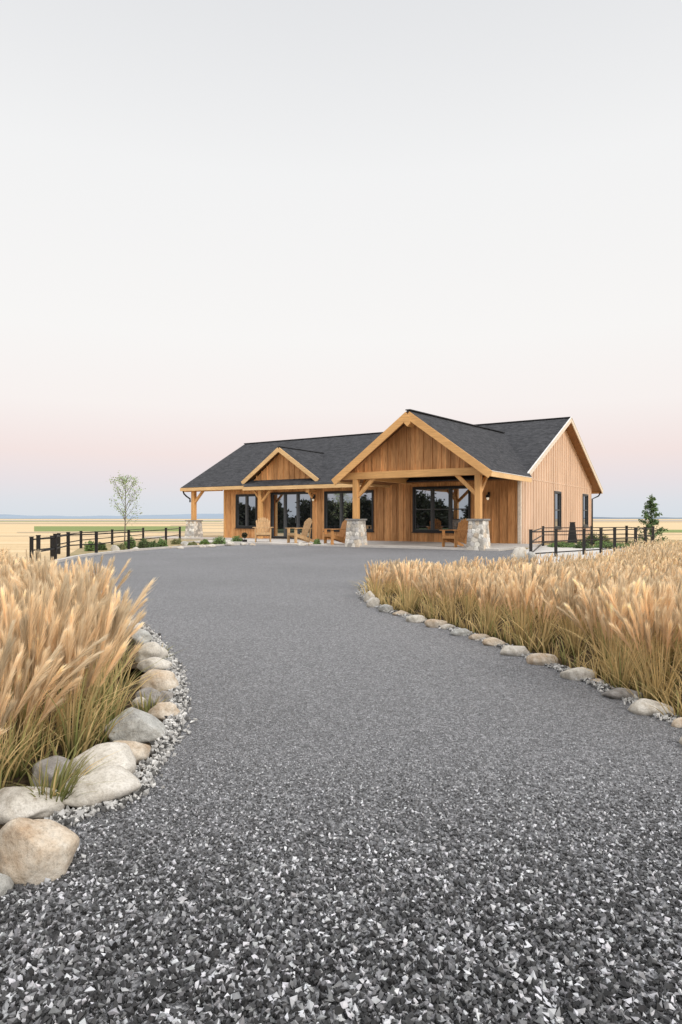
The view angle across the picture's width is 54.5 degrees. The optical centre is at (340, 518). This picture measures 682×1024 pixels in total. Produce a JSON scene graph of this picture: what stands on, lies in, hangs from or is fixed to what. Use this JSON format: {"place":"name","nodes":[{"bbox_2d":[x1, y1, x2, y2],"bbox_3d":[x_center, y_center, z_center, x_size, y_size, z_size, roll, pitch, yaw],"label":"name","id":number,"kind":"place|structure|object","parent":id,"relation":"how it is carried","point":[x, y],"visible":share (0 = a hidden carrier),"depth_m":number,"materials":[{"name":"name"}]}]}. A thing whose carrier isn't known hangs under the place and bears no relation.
{"place":"outdoors","nodes":[
{"label":"outdoors","id":0,"kind":"place"},
{"bbox_2d":[0,623,178,828],"bbox_3d":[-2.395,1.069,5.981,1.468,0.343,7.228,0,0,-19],"label":"fringe grass","id":1,"kind":"structure","parent":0,"point":[112,717],"depth_m":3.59,"materials":[{"name":"beige plant"}]},
{"bbox_2d":[0,786,64,823],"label":"boulder","id":2,"kind":"object","parent":1,"relation":"on","point":[16,801],"visible":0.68,"depth_m":2.75,"materials":[{"name":"grey stone"}]},
{"bbox_2d":[0,817,79,885],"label":"boulder","id":3,"kind":"object","parent":1,"relation":"on","point":[36,851],"visible":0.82,"depth_m":2.26,"materials":[{"name":"beige stone"}]},
{"bbox_2d":[31,755,69,786],"bbox_3d":[-1.348,1.206,3.115,0.217,0.167,0.170,0,0,0],"label":"boulder","id":4,"kind":"object","parent":1,"relation":"on","point":[52,763],"visible":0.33,"depth_m":3.08,"materials":[{"name":"grey stone"}]},
{"bbox_2d":[2,745,124,801],"bbox_3d":[-1.210,1.116,2.900,0.520,0.207,0.443,0,0,-20],"label":"grass tuft","id":5,"kind":"object","parent":1,"relation":"on","point":[62,782],"visible":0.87,"depth_m":2.83,"materials":[{"name":"plant"}]},
{"bbox_2d":[59,765,140,807],"bbox_3d":[-1.075,1.195,2.936,0.357,0.150,0.241,0,0,-20],"label":"boulder","id":6,"kind":"object","parent":1,"relation":"on","point":[126,782],"visible":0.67,"depth_m":2.88,"materials":[{"name":"grey stone"}]},
{"bbox_2d":[64,742,135,779],"bbox_3d":[-1.139,1.179,3.130,0.340,0.232,0.294,0,0,0],"label":"boulder","id":7,"kind":"object","parent":1,"relation":"on","point":[126,759],"visible":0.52,"depth_m":3.08,"materials":[{"name":"grey stone"}]},
{"bbox_2d":[44,617,197,828],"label":"edging pebbles","id":8,"kind":"object","parent":1,"relation":"on","point":[154,761],"visible":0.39,"depth_m":3.45,"materials":[{"name":"stone"}]},
{"bbox_2d":[113,740,150,763],"bbox_3d":[-1.122,1.206,3.429,0.256,0.140,0.199,0,0,0],"label":"boulder","id":9,"kind":"object","parent":1,"relation":"on","point":[140,751],"visible":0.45,"depth_m":3.38,"materials":[{"name":"beige stone"}]},
{"bbox_2d":[126,621,141,631],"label":"boulder","id":10,"kind":"object","parent":1,"relation":"on","point":[136,625],"visible":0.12,"depth_m":7.32,"materials":[{"name":"beige stone"}]},
{"bbox_2d":[104,707,165,742],"bbox_3d":[-1.159,1.193,3.762,0.339,0.227,0.263,0,0,0],"label":"boulder","id":11,"kind":"object","parent":1,"relation":"on","point":[138,725],"visible":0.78,"depth_m":3.67,"materials":[{"name":"grey stone"}]},
{"bbox_2d":[131,697,147,710],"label":"boulder","id":12,"kind":"object","parent":1,"relation":"on","point":[136,699],"visible":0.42,"depth_m":4.30,"materials":[{"name":"grey stone"}]},
{"bbox_2d":[131,629,151,644],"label":"boulder","id":13,"kind":"object","parent":1,"relation":"on","point":[146,637],"visible":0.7,"depth_m":6.57,"materials":[{"name":"grey stone"}]},
{"bbox_2d":[120,689,166,711],"bbox_3d":[-1.259,1.167,4.196,0.365,0.146,0.391,0,0,0],"label":"grass tuft","id":14,"kind":"object","parent":1,"relation":"on","point":[146,707],"visible":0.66,"depth_m":4.24,"materials":[{"name":"green plant"}]},
{"bbox_2d":[135,687,163,705],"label":"boulder","id":15,"kind":"object","parent":1,"relation":"on","point":[148,690],"visible":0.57,"depth_m":4.44,"materials":[{"name":"grey stone"}]},
{"bbox_2d":[134,642,167,662],"bbox_3d":[-1.667,1.180,5.806,0.248,0.212,0.226,0,0,25],"label":"boulder","id":16,"kind":"object","parent":1,"relation":"on","point":[155,650],"visible":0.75,"depth_m":5.72,"materials":[{"name":"grey stone"}]},
{"bbox_2d":[137,657,172,671],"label":"boulder","id":17,"kind":"object","parent":1,"relation":"on","point":[163,664],"visible":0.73,"depth_m":5.38,"materials":[{"name":"grey stone"}]},
{"bbox_2d":[137,669,178,691],"bbox_3d":[-1.329,1.189,4.830,0.292,0.188,0.229,0,0,0],"label":"boulder","id":18,"kind":"object","parent":1,"relation":"on","point":[161,681],"visible":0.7,"depth_m":4.75,"materials":[{"name":"beige stone"}]},
{"bbox_2d":[147,702,179,720],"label":"boulder","id":19,"kind":"object","parent":1,"relation":"on","point":[160,710],"visible":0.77,"depth_m":4.12,"materials":[{"name":"beige stone"}]},
{"bbox_2d":[160,691,173,701],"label":"boulder","id":20,"kind":"object","parent":1,"relation":"on","point":[168,695],"visible":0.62,"depth_m":4.50,"materials":[{"name":"grey stone"}]},
{"bbox_2d":[0,548,186,777],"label":"plume grass","id":21,"kind":"structure","parent":0,"point":[63,627],"depth_m":3.54,"materials":[{"name":"beige plant"}]},
{"bbox_2d":[34,526,185,530],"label":"green field","id":22,"kind":"structure","parent":0,"point":[76,528],"depth_m":86.25,"materials":[{"name":"plant"}]},
{"bbox_2d":[0,521,221,521],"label":"green field","id":23,"kind":"structure","parent":0,"point":[104,521],"depth_m":308.61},
{"bbox_2d":[0,514,223,518],"bbox_3d":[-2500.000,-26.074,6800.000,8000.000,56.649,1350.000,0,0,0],"label":"hill","id":24,"kind":"structure","parent":0,"point":[186,516],"depth_m":6552.01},
{"bbox_2d":[0,521,223,523],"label":"stubble field","id":25,"kind":"structure","parent":0,"point":[106,523],"depth_m":178.69,"materials":[{"name":"beige plant"}]},
{"bbox_2d":[0,522,223,522],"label":"pale field","id":26,"kind":"structure","parent":0,"point":[105,522],"depth_m":225.46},
{"bbox_2d":[0,518,223,518],"bbox_3d":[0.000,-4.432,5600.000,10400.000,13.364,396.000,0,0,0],"label":"hill","id":27,"kind":"structure","parent":0,"point":[106,518],"depth_m":5523.73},
{"bbox_2d":[17,532,223,532],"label":"stubble field","id":28,"kind":"structure","parent":0,"point":[113,532],"depth_m":60.84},
{"bbox_2d":[64,539,200,557],"bbox_3d":[-9.496,1.250,29.784,7.263,0.001,24.296,0,0,0],"label":"planting bed","id":29,"kind":"object","parent":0,"point":[79,551],"visible":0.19,"depth_m":31.00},
{"bbox_2d":[29,528,143,561],"bbox_3d":[-10.527,0.880,28.394,1.177,0.740,19.383,0,0,-8],"label":"rail fence","id":30,"kind":"object","parent":29,"relation":"on","point":[31,544],"visible":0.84,"depth_m":23.46,"materials":[{"name":"black wood"}]},
{"bbox_2d":[83,540,94,550],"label":"shrub","id":31,"kind":"object","parent":29,"relation":"on","point":[89,547],"visible":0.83,"depth_m":25.52,"materials":[{"name":"green plant"}]},
{"bbox_2d":[98,542,106,549],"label":"shrub","id":32,"kind":"object","parent":29,"relation":"on","point":[102,547],"visible":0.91,"depth_m":26.22,"materials":[{"name":"green plant"}]},
{"bbox_2d":[36,527,180,563],"bbox_3d":[-8.691,0.840,27.048,0.842,0.820,19.023,0,0,-2],"label":"rail fence","id":33,"kind":"object","parent":29,"relation":"on","point":[54,537],"visible":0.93,"depth_m":21.86,"materials":[{"name":"black wood"}]},
{"bbox_2d":[111,545,119,550],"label":"garden rock","id":34,"kind":"object","parent":29,"relation":"on","point":[114,548],"visible":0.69,"depth_m":24.98,"materials":[{"name":"beige stone"}]},
{"bbox_2d":[116,543,126,549],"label":"shrub","id":35,"kind":"object","parent":29,"relation":"on","point":[121,546],"visible":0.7,"depth_m":26.25,"materials":[{"name":"green plant"}]},
{"bbox_2d":[109,470,145,543],"bbox_3d":[-10.381,-0.524,31.771,1.791,3.550,1.680,0,0,0],"label":"young tree","id":36,"kind":"object","parent":29,"relation":"on","point":[125,495],"visible":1,"depth_m":31.78,"materials":[{"name":"green plant"}]},
{"bbox_2d":[124,535,135,547],"bbox_3d":[-9.006,0.977,28.244,0.594,0.612,0.559,0,0,-34],"label":"shrub","id":37,"kind":"object","parent":29,"relation":"on","point":[132,544],"visible":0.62,"depth_m":28.14,"materials":[{"name":"green plant"}]},
{"bbox_2d":[136,538,149,547],"bbox_3d":[-8.431,1.050,28.264,0.667,0.454,0.694,0,0,41],"label":"shrub","id":38,"kind":"object","parent":29,"relation":"on","point":[142,543],"visible":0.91,"depth_m":28.12,"materials":[{"name":"green plant"}]},
{"bbox_2d":[148,540,159,547],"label":"shrub","id":39,"kind":"object","parent":29,"relation":"on","point":[152,544],"visible":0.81,"depth_m":27.35,"materials":[{"name":"green plant"}]},
{"bbox_2d":[156,537,167,546],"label":"shrub","id":40,"kind":"object","parent":29,"relation":"on","point":[160,542],"visible":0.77,"depth_m":28.15,"materials":[{"name":"green plant"}]},
{"bbox_2d":[170,538,181,543],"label":"shrub","id":41,"kind":"object","parent":29,"relation":"on","point":[176,541],"visible":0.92,"depth_m":32.34,"materials":[{"name":"green plant"}]},
{"bbox_2d":[170,525,223,525],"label":"green field","id":42,"kind":"structure","parent":0,"point":[202,525],"depth_m":124.59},
{"bbox_2d":[0,544,681,1023],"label":"driveway","id":43,"kind":"structure","parent":0,"point":[274,604],"depth_m":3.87,"materials":[{"name":"grey gravel"}]},
{"bbox_2d":[0,873,13,896],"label":"boulder","id":44,"kind":"object","parent":43,"relation":"on","point":[6,882],"visible":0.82,"depth_m":2.19,"materials":[{"name":"grey stone"}]},
{"bbox_2d":[56,543,247,561],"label":"kerb","id":45,"kind":"structure","parent":43,"relation":"on","point":[84,555],"depth_m":24.43,"materials":[{"name":"concrete"}]},
{"bbox_2d":[225,541,234,545],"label":"garden rock","id":46,"kind":"object","parent":43,"relation":"on","point":[229,543],"visible":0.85,"depth_m":30.30,"materials":[{"name":"beige stone"}]},
{"bbox_2d":[366,597,379,606],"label":"edging stone","id":47,"kind":"object","parent":43,"relation":"on","point":[373,601],"visible":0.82,"depth_m":9.25,"materials":[{"name":"grey stone"}]},
{"bbox_2d":[378,604,393,612],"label":"edging stone","id":48,"kind":"object","parent":43,"relation":"on","point":[386,607],"visible":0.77,"depth_m":8.75,"materials":[{"name":"grey stone"}]},
{"bbox_2d":[392,610,409,615],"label":"edging stone","id":49,"kind":"object","parent":43,"relation":"on","point":[399,612],"visible":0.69,"depth_m":8.45,"materials":[{"name":"beige stone"}]},
{"bbox_2d":[406,615,425,622],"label":"edging stone","id":50,"kind":"object","parent":43,"relation":"on","point":[416,618],"visible":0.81,"depth_m":7.89,"materials":[{"name":"grey stone"}]},
{"bbox_2d":[424,619,446,627],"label":"edging stone","id":51,"kind":"object","parent":43,"relation":"on","point":[433,623],"visible":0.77,"depth_m":7.52,"materials":[{"name":"beige stone"}]},
{"bbox_2d":[450,628,472,635],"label":"edging stone","id":52,"kind":"object","parent":43,"relation":"on","point":[461,632],"visible":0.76,"depth_m":6.99,"materials":[{"name":"grey stone"}]},
{"bbox_2d":[500,645,528,656],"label":"edging stone","id":53,"kind":"object","parent":43,"relation":"on","point":[510,650],"visible":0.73,"depth_m":5.97,"materials":[{"name":"grey stone"}]},
{"bbox_2d":[510,547,526,560],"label":"garden rock","id":54,"kind":"object","parent":43,"relation":"on","point":[517,552],"visible":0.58,"depth_m":19.42,"materials":[{"name":"grey stone"}]},
{"bbox_2d":[526,653,558,665],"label":"edging stone","id":55,"kind":"object","parent":43,"relation":"on","point":[542,659],"visible":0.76,"depth_m":5.60,"materials":[{"name":"beige stone"}]},
{"bbox_2d":[628,698,675,715],"bbox_3d":[1.980,1.206,4.216,0.283,0.117,0.172,0,0,14],"label":"edging stone","id":56,"kind":"object","parent":43,"relation":"on","point":[643,706],"visible":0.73,"depth_m":4.17,"materials":[{"name":"grey stone"}]},
{"bbox_2d":[671,717,681,727],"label":"edging stone","id":57,"kind":"object","parent":43,"relation":"on","point":[676,722],"visible":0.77,"depth_m":3.93,"materials":[{"name":"beige stone"}]},
{"bbox_2d":[0,519,681,583],"bbox_3d":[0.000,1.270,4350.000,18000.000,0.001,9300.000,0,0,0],"label":"ground","id":58,"kind":"structure","parent":0,"point":[13,540],"depth_m":57.23,"materials":[{"name":"beige plant"}]},
{"bbox_2d":[0,548,42,567],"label":"meadow grass","id":59,"kind":"structure","parent":58,"relation":"on","point":[3,552],"depth_m":16.19,"materials":[{"name":"beige plant"}]},
{"bbox_2d":[180,541,187,545],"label":"garden rock","id":60,"kind":"object","parent":58,"relation":"on","point":[184,543],"visible":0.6,"depth_m":29.87,"materials":[{"name":"beige stone"}]},
{"bbox_2d":[199,539,209,544],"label":"shrub","id":61,"kind":"object","parent":58,"relation":"on","point":[204,541],"visible":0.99,"depth_m":32.33,"materials":[{"name":"green plant"}]},
{"bbox_2d":[211,536,225,543],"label":"shrub","id":62,"kind":"object","parent":58,"relation":"on","point":[219,540],"visible":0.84,"depth_m":30.74,"materials":[{"name":"green plant"}]},
{"bbox_2d":[230,536,242,541],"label":"shrub","id":63,"kind":"object","parent":58,"relation":"on","point":[236,539],"visible":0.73,"depth_m":33.93,"materials":[{"name":"green plant"}]},
{"bbox_2d":[241,532,247,541],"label":"potted plant","id":64,"kind":"object","parent":58,"relation":"on","point":[244,535],"visible":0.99,"depth_m":33.38,"materials":[{"name":"green plant"}]},
{"bbox_2d":[525,551,536,561],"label":"garden rock","id":65,"kind":"object","parent":58,"relation":"on","point":[530,554],"visible":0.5,"depth_m":18.96,"materials":[{"name":"grey stone"}]},
{"bbox_2d":[0,520,681,520],"bbox_3d":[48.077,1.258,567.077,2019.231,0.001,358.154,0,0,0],"label":"stubble field","id":66,"kind":"structure","parent":0,"point":[223,520],"depth_m":495.52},
{"bbox_2d":[0,0,681,517],"label":"sky","id":67,"kind":"structure","parent":0,"point":[225,225],"materials":[{"name":"white"}]},
{"bbox_2d":[141,536,541,550],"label":"patio","id":68,"kind":"structure","parent":0,"point":[427,545],"depth_m":31.23,"materials":[{"name":"concrete"}]},
{"bbox_2d":[252,518,273,541],"bbox_3d":[-3.929,0.532,33.346,1.038,1.266,1.344,0,0,-7],"label":"lawn chair","id":69,"kind":"object","parent":68,"relation":"on","point":[262,525],"visible":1,"depth_m":33.58,"materials":[{"name":"brown wood"}]},
{"bbox_2d":[287,518,313,542],"bbox_3d":[-1.913,0.553,32.267,1.299,1.223,1.003,0,0,-33],"label":"lawn chair","id":70,"kind":"object","parent":68,"relation":"on","point":[305,530],"visible":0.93,"depth_m":32.20,"materials":[{"name":"brown wood"}]},
{"bbox_2d":[324,518,347,544],"bbox_3d":[-0.095,0.569,30.363,1.266,1.192,0.978,0,0,-27],"label":"lawn chair","id":71,"kind":"object","parent":68,"relation":"on","point":[339,538],"visible":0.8,"depth_m":30.29,"materials":[{"name":"brown wood"}]},
{"bbox_2d":[440,518,467,546],"bbox_3d":[4.903,0.569,27.585,1.266,1.192,0.977,0,0,-36],"label":"lawn chair","id":72,"kind":"object","parent":68,"relation":"on","point":[460,533],"visible":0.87,"depth_m":27.56,"materials":[{"name":"brown wood"}]},
{"bbox_2d":[180,409,602,550],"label":"ranch house","id":73,"kind":"structure","parent":0,"point":[412,475],"depth_m":34.68,"materials":[{"name":"brown wood"}]},
{"bbox_2d":[235,494,256,528],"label":"window","id":74,"kind":"structure","parent":73,"relation":"in","point":[246,504],"depth_m":40.12,"materials":[{"name":"black glass"}]},
{"bbox_2d":[270,492,311,538],"bbox_3d":[-2.876,-0.200,38.300,2.990,2.700,0.170,0,0,33],"label":"door","id":75,"kind":"structure","parent":73,"relation":"in","point":[290,510],"depth_m":38.42,"materials":[{"name":"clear glass"}]},
{"bbox_2d":[323,490,373,531],"bbox_3d":[0.415,-0.407,36.161,3.260,2.245,0.190,0,0,33],"label":"window","id":76,"kind":"structure","parent":73,"relation":"in","point":[338,505],"depth_m":36.38,"materials":[{"name":"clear glass"}]},
{"bbox_2d":[411,486,470,532],"bbox_3d":[5.021,-0.457,33.183,3.230,2.345,0.190,0,0,33],"label":"window","id":77,"kind":"structure","parent":73,"relation":"in","point":[435,509],"depth_m":33.27,"materials":[{"name":"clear glass"}]},
{"bbox_2d":[554,491,561,529],"bbox_3d":[11.927,-0.463,36.483,0.190,2.115,1.470,0,0,33],"label":"window","id":78,"kind":"structure","parent":73,"relation":"in","point":[557,494],"depth_m":36.71,"materials":[{"name":"black glass"}]},
{"bbox_2d":[582,494,588,526],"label":"window","id":79,"kind":"structure","parent":73,"relation":"in","point":[584,496],"depth_m":42.09,"materials":[{"name":"black glass"}]},
{"bbox_2d":[353,564,681,716],"bbox_3d":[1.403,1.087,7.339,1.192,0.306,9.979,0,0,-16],"label":"fringe grass","id":80,"kind":"structure","parent":0,"point":[669,699],"depth_m":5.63,"materials":[{"name":"beige plant"}]},
{"bbox_2d":[364,591,374,601],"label":"edging stone","id":81,"kind":"object","parent":80,"relation":"on","point":[367,596],"visible":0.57,"depth_m":9.81,"materials":[{"name":"beige stone"}]},
{"bbox_2d":[356,584,680,723],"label":"edging pebbles","id":82,"kind":"object","parent":80,"relation":"on","point":[603,687],"visible":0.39,"depth_m":5.01,"materials":[{"name":"stone"}]},
{"bbox_2d":[440,624,454,628],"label":"edging stone","id":83,"kind":"object","parent":82,"relation":"on","point":[444,626],"visible":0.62,"depth_m":7.42,"materials":[{"name":"beige stone"}]},
{"bbox_2d":[468,634,489,640],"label":"edging stone","id":84,"kind":"object","parent":82,"relation":"on","point":[475,636],"visible":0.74,"depth_m":6.75,"materials":[{"name":"beige stone"}]},
{"bbox_2d":[482,637,505,645],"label":"edging stone","id":85,"kind":"object","parent":82,"relation":"on","point":[490,641],"visible":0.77,"depth_m":6.45,"materials":[{"name":"beige stone"}]},
{"bbox_2d":[560,667,596,680],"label":"edging stone","id":86,"kind":"object","parent":82,"relation":"on","point":[578,673],"visible":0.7,"depth_m":5.07,"materials":[{"name":"grey stone"}]},
{"bbox_2d":[601,688,642,699],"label":"edging stone","id":87,"kind":"object","parent":82,"relation":"on","point":[617,693],"visible":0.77,"depth_m":4.53,"materials":[{"name":"grey stone"}]},
{"bbox_2d":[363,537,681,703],"bbox_3d":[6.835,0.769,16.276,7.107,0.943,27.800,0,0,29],"label":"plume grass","id":88,"kind":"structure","parent":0,"point":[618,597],"depth_m":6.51,"materials":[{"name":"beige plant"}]},
{"bbox_2d":[526,544,648,562],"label":"side path","id":89,"kind":"structure","parent":0,"point":[544,548],"depth_m":24.90,"materials":[{"name":"concrete"}]},
{"bbox_2d":[572,541,593,548],"bbox_3d":[10.145,1.091,27.742,0.863,0.379,0.789,0,0,23],"label":"shrub","id":90,"kind":"object","parent":89,"relation":"on","point":[579,545],"visible":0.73,"depth_m":27.60,"materials":[{"name":"green plant"}]},
{"bbox_2d":[592,541,629,548],"bbox_3d":[11.482,1.091,28.161,1.604,0.375,1.796,0,0,-43],"label":"shrub","id":91,"kind":"object","parent":89,"relation":"on","point":[608,545],"visible":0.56,"depth_m":27.88,"materials":[{"name":"green plant"}]},
{"bbox_2d":[511,538,681,561],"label":"side yard","id":92,"kind":"structure","parent":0,"point":[642,540],"depth_m":36.46,"materials":[{"name":"beige plant"}]},
{"bbox_2d":[548,542,575,547],"bbox_3d":[9.736,1.130,28.860,1.485,0.305,1.674,0,0,0],"label":"shrub","id":93,"kind":"object","parent":92,"relation":"on","point":[564,544],"visible":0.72,"depth_m":28.55,"materials":[{"name":"green plant"}]},
{"bbox_2d":[568,522,576,541],"bbox_3d":[12.125,0.710,34.660,0.480,1.080,0.580,0,0,21],"label":"sign board","id":94,"kind":"object","parent":92,"relation":"on","point":[572,537],"visible":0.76,"depth_m":34.50,"materials":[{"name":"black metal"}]},
{"bbox_2d":[529,526,654,556],"bbox_3d":[9.411,0.790,26.626,4.480,0.920,14.015,0,0,36],"label":"rail fence","id":95,"kind":"object","parent":92,"relation":"on","point":[556,541],"visible":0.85,"depth_m":24.47,"materials":[{"name":"black metal"}]},
{"bbox_2d":[586,532,598,543],"bbox_3d":[12.363,0.918,32.496,0.852,0.727,0.888,0,0,0],"label":"shrub","id":96,"kind":"object","parent":92,"relation":"on","point":[594,537],"visible":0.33,"depth_m":32.38,"materials":[{"name":"green plant"}]},
{"bbox_2d":[597,533,609,542],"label":"shrub","id":97,"kind":"object","parent":92,"relation":"on","point":[604,537],"visible":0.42,"depth_m":33.44,"materials":[{"name":"green plant"}]},
{"bbox_2d":[637,495,667,545],"bbox_3d":[14.268,0.040,30.296,1.344,2.421,1.244,0,0,-24],"label":"sapling","id":98,"kind":"object","parent":92,"relation":"on","point":[651,507],"visible":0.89,"depth_m":30.27,"materials":[{"name":"green plant"}]},
{"bbox_2d":[593,517,669,518],"bbox_3d":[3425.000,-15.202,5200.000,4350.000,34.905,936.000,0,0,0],"label":"hill","id":99,"kind":"structure","parent":0,"point":[617,518],"depth_m":5088.56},
{"bbox_2d":[593,521,681,521],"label":"stubble field","id":100,"kind":"structure","parent":0,"point":[634,521],"depth_m":311.57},
{"bbox_2d":[618,518,681,518],"bbox_3d":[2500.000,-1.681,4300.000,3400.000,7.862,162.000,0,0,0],"label":"hill","id":101,"kind":"structure","parent":0,"point":[653,518],"depth_m":4273.07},
{"bbox_2d":[659,530,681,532],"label":"green field","id":102,"kind":"structure","parent":0,"point":[673,531],"depth_m":65.84,"materials":[{"name":"plant"}]}
]}

